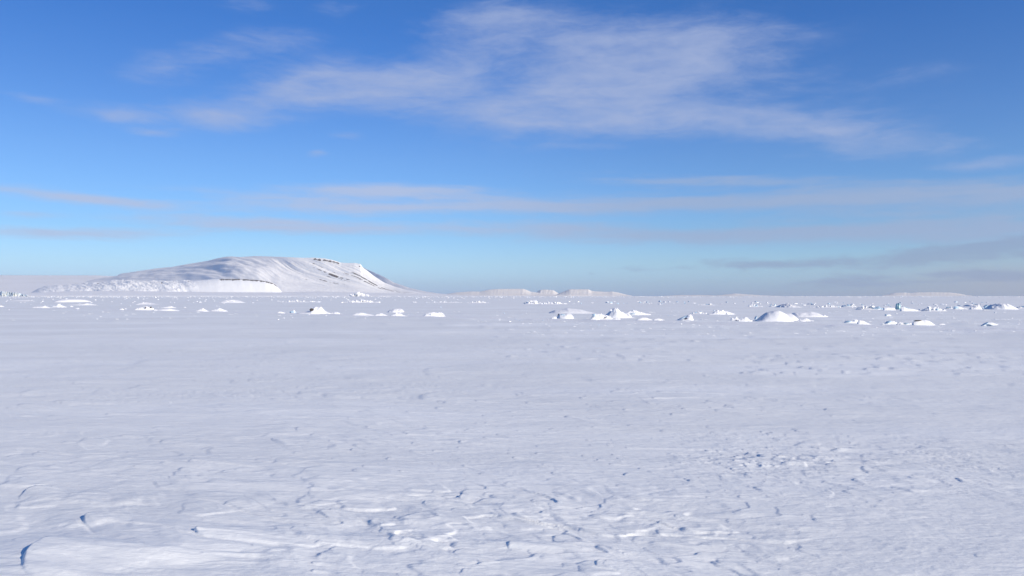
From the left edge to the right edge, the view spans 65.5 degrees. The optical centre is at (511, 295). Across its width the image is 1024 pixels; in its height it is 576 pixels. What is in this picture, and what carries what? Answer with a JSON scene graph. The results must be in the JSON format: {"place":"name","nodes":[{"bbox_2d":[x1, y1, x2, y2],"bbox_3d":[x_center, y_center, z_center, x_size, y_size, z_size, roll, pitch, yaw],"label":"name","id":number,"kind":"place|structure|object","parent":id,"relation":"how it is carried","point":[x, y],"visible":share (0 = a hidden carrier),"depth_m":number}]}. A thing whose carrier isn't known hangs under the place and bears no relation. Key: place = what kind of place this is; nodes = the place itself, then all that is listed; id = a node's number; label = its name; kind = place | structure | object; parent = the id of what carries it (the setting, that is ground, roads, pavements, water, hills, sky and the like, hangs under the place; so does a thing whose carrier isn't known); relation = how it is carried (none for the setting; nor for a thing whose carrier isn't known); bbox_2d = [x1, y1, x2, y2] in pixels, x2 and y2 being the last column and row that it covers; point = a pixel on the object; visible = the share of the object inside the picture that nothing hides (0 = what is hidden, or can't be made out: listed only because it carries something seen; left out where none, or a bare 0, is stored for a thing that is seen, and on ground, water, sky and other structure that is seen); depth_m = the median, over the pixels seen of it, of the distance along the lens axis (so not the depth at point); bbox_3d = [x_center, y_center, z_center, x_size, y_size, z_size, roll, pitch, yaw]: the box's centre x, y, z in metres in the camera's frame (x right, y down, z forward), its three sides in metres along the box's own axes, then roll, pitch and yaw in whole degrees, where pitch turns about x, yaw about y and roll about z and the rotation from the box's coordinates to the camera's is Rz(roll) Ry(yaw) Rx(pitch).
{"place":"outdoors","nodes":[
{"label":"outdoors","id":0,"kind":"place"},
{"bbox_2d":[0,291,27,295],"bbox_3d":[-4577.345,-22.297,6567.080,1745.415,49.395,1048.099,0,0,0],"label":"ice cliff","id":1,"kind":"structure","parent":0,"point":[3,293],"depth_m":6119.15},
{"bbox_2d":[0,275,111,292],"bbox_3d":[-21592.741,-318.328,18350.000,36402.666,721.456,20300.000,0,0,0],"label":"ice cap","id":2,"kind":"object","parent":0,"point":[21,283],"visible":0.3,"depth_m":15987.82},
{"bbox_2d":[31,279,281,292],"bbox_3d":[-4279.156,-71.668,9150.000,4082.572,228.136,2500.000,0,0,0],"label":"coastal bluff","id":3,"kind":"structure","parent":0,"point":[230,285],"depth_m":8250.26},
{"bbox_2d":[21,291,479,295],"bbox_3d":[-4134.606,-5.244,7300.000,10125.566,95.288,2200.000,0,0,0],"label":"shore slope","id":4,"kind":"structure","parent":0,"point":[113,293],"depth_m":7098.76},
{"bbox_2d":[85,256,438,294],"bbox_3d":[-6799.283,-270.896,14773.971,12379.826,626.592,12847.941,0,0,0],"label":"mountain","id":5,"kind":"structure","parent":0,"point":[289,274],"depth_m":9737.22},
{"bbox_2d":[364,268,452,294],"bbox_3d":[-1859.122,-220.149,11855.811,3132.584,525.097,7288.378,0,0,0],"label":"mountain ridge","id":6,"kind":"structure","parent":0,"point":[384,279],"depth_m":11111.09},
{"bbox_2d":[450,289,566,295],"bbox_3d":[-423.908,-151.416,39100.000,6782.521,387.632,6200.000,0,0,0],"label":"mountain","id":7,"kind":"structure","parent":0,"point":[507,292],"depth_m":36989.23},
{"bbox_2d":[0,296,1023,575],"bbox_3d":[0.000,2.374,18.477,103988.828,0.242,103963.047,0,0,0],"label":"snow ground","id":8,"kind":"structure","parent":0,"point":[504,440],"depth_m":13.56},
{"bbox_2d":[54,299,90,301],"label":"snow mound","id":9,"kind":"object","parent":8,"relation":"on","point":[72,300],"visible":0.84,"depth_m":315.04},
{"bbox_2d":[134,306,153,309],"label":"snow mound","id":10,"kind":"object","parent":8,"relation":"on","point":[146,308],"visible":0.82,"depth_m":134.75},
{"bbox_2d":[134,302,158,304],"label":"snow drift","id":11,"kind":"object","parent":8,"relation":"on","point":[145,303],"visible":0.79,"depth_m":220.74},
{"bbox_2d":[153,309,178,310],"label":"snow drift","id":12,"kind":"object","parent":8,"relation":"on","point":[165,310],"visible":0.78,"depth_m":127.61},
{"bbox_2d":[219,300,245,302],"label":"snow mound","id":13,"kind":"object","parent":8,"relation":"on","point":[231,301],"visible":0.83,"depth_m":277.64},
{"bbox_2d":[297,307,330,313],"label":"snow block","id":14,"kind":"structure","parent":8,"relation":"on","point":[317,310],"depth_m":106.47},
{"bbox_2d":[349,292,368,295],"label":"ice pile","id":15,"kind":"object","parent":8,"relation":"on","point":[358,294],"visible":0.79,"depth_m":5977.62},
{"bbox_2d":[341,300,379,302],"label":"ice rubble","id":16,"kind":"object","parent":8,"relation":"on","point":[363,301],"visible":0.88,"depth_m":280.44},
{"bbox_2d":[353,313,373,315],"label":"snow drift","id":17,"kind":"object","parent":8,"relation":"on","point":[362,314],"visible":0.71,"depth_m":98.63},
{"bbox_2d":[388,308,403,311],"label":"snow mound","id":18,"kind":"object","parent":8,"relation":"on","point":[396,310],"visible":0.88,"depth_m":117.10},
{"bbox_2d":[390,313,404,315],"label":"snow mound","id":19,"kind":"object","parent":8,"relation":"on","point":[397,314],"visible":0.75,"depth_m":94.70},
{"bbox_2d":[424,312,445,316],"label":"snow mound","id":20,"kind":"object","parent":8,"relation":"on","point":[433,314],"visible":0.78,"depth_m":91.13},
{"bbox_2d":[426,301,461,302],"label":"ice rubble","id":21,"kind":"object","parent":8,"relation":"on","point":[443,302],"visible":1,"depth_m":289.08},
{"bbox_2d":[2,296,1020,297],"bbox_3d":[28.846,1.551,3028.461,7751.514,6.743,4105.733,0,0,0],"label":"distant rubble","id":22,"kind":"object","parent":8,"relation":"on","point":[502,296],"visible":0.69,"depth_m":2967.90},
{"bbox_2d":[524,300,538,303],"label":"ice rubble","id":23,"kind":"object","parent":8,"relation":"on","point":[532,302],"visible":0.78,"depth_m":237.72},
{"bbox_2d":[46,310,1021,335],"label":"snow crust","id":24,"kind":"object","parent":8,"relation":"on","point":[628,324],"visible":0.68,"depth_m":74.21},
{"bbox_2d":[539,302,566,303],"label":"ice rubble","id":25,"kind":"object","parent":8,"relation":"on","point":[552,303],"visible":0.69,"depth_m":232.94},
{"bbox_2d":[557,313,573,318],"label":"snow block","id":26,"kind":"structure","parent":8,"relation":"on","point":[565,316],"depth_m":84.77},
{"bbox_2d":[549,308,592,313],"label":"snow drift","id":27,"kind":"object","parent":8,"relation":"on","point":[572,311],"visible":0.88,"depth_m":110.65},
{"bbox_2d":[591,313,612,318],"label":"snow mound","id":28,"kind":"object","parent":8,"relation":"on","point":[600,316],"visible":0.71,"depth_m":82.48},
{"bbox_2d":[606,308,633,317],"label":"snow mound","id":29,"kind":"object","parent":8,"relation":"on","point":[615,313],"visible":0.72,"depth_m":87.25},
{"bbox_2d":[625,310,650,314],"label":"snow drift","id":30,"kind":"object","parent":8,"relation":"on","point":[633,312],"visible":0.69,"depth_m":101.80},
{"bbox_2d":[677,314,693,319],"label":"snow block","id":31,"kind":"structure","parent":8,"relation":"on","point":[689,317],"depth_m":78.07},
{"bbox_2d":[708,310,733,314],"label":"snow drift","id":32,"kind":"object","parent":8,"relation":"on","point":[720,312],"visible":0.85,"depth_m":102.91},
{"bbox_2d":[737,317,752,321],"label":"snow mound","id":33,"kind":"object","parent":8,"relation":"on","point":[745,319],"visible":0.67,"depth_m":74.73},
{"bbox_2d":[754,310,798,321],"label":"snow mound","id":34,"kind":"object","parent":8,"relation":"on","point":[773,316],"visible":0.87,"depth_m":74.90},
{"bbox_2d":[776,303,798,306],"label":"snow mound","id":35,"kind":"object","parent":8,"relation":"on","point":[786,305],"visible":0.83,"depth_m":169.17},
{"bbox_2d":[796,318,812,321],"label":"snow mound","id":36,"kind":"object","parent":8,"relation":"on","point":[803,320],"visible":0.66,"depth_m":74.16},
{"bbox_2d":[792,311,824,316],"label":"snow drift","id":37,"kind":"object","parent":8,"relation":"on","point":[806,314],"visible":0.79,"depth_m":90.70},
{"bbox_2d":[817,305,836,307],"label":"ice rubble","id":38,"kind":"object","parent":8,"relation":"on","point":[825,306],"visible":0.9,"depth_m":167.57},
{"bbox_2d":[841,304,855,306],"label":"ice rubble","id":39,"kind":"object","parent":8,"relation":"on","point":[850,305],"visible":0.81,"depth_m":176.55},
{"bbox_2d":[844,319,857,322],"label":"ice block","id":40,"kind":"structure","parent":8,"relation":"on","point":[855,321],"depth_m":70.81},
{"bbox_2d":[857,320,872,324],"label":"snow drift","id":41,"kind":"object","parent":8,"relation":"on","point":[861,322],"visible":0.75,"depth_m":66.89},
{"bbox_2d":[856,305,882,309],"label":"ice rubble","id":42,"kind":"object","parent":8,"relation":"on","point":[869,307],"visible":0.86,"depth_m":139.93},
{"bbox_2d":[883,321,896,323],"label":"snow mound","id":43,"kind":"object","parent":8,"relation":"on","point":[890,322],"visible":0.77,"depth_m":67.35},
{"bbox_2d":[895,303,900,309],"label":"ice slab","id":44,"kind":"structure","parent":8,"relation":"on","point":[897,306],"depth_m":140.63},
{"bbox_2d":[896,322,911,324],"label":"snow drift","id":45,"kind":"object","parent":8,"relation":"on","point":[900,323],"visible":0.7,"depth_m":66.39},
{"bbox_2d":[900,306,918,310],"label":"snow drift","id":46,"kind":"object","parent":8,"relation":"on","point":[902,308],"visible":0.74,"depth_m":125.89},
{"bbox_2d":[912,320,934,324],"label":"snow mound","id":47,"kind":"object","parent":8,"relation":"on","point":[920,322],"visible":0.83,"depth_m":65.08},
{"bbox_2d":[918,306,946,310],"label":"ice rubble","id":48,"kind":"object","parent":8,"relation":"on","point":[928,308],"visible":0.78,"depth_m":126.87},
{"bbox_2d":[969,304,981,308],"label":"snow mound","id":49,"kind":"object","parent":8,"relation":"on","point":[976,306],"visible":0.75,"depth_m":142.80},
{"bbox_2d":[981,322,997,325],"bbox_3d":[37.995,2.298,63.037,1.838,0.457,0.663,0,0,0],"label":"snow mound","id":50,"kind":"object","parent":8,"relation":"on","point":[988,324],"visible":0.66,"depth_m":62.94},
{"bbox_2d":[984,303,1017,308],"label":"snow mound","id":51,"kind":"object","parent":8,"relation":"on","point":[1000,306],"visible":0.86,"depth_m":143.23},
{"bbox_2d":[0,0,1023,295],"label":"sky","id":52,"kind":"structure","parent":0,"point":[628,147]},
{"bbox_2d":[537,290,558,293],"bbox_3d":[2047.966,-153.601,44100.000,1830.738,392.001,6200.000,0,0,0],"label":"mountain","id":53,"kind":"structure","parent":0,"point":[547,291],"depth_m":42269.58},
{"bbox_2d":[556,289,631,295],"bbox_3d":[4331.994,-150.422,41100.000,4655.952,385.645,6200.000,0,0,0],"label":"mountain","id":54,"kind":"structure","parent":0,"point":[578,292],"depth_m":38976.26},
{"bbox_2d":[671,293,768,295],"bbox_3d":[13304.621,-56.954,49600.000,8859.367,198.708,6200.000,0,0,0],"label":"mountain","id":55,"kind":"structure","parent":0,"point":[735,294],"depth_m":47495.98},
{"bbox_2d":[882,292,970,295],"bbox_3d":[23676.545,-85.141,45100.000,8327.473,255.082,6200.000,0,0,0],"label":"mountain","id":56,"kind":"structure","parent":0,"point":[927,294],"depth_m":42876.79}
]}

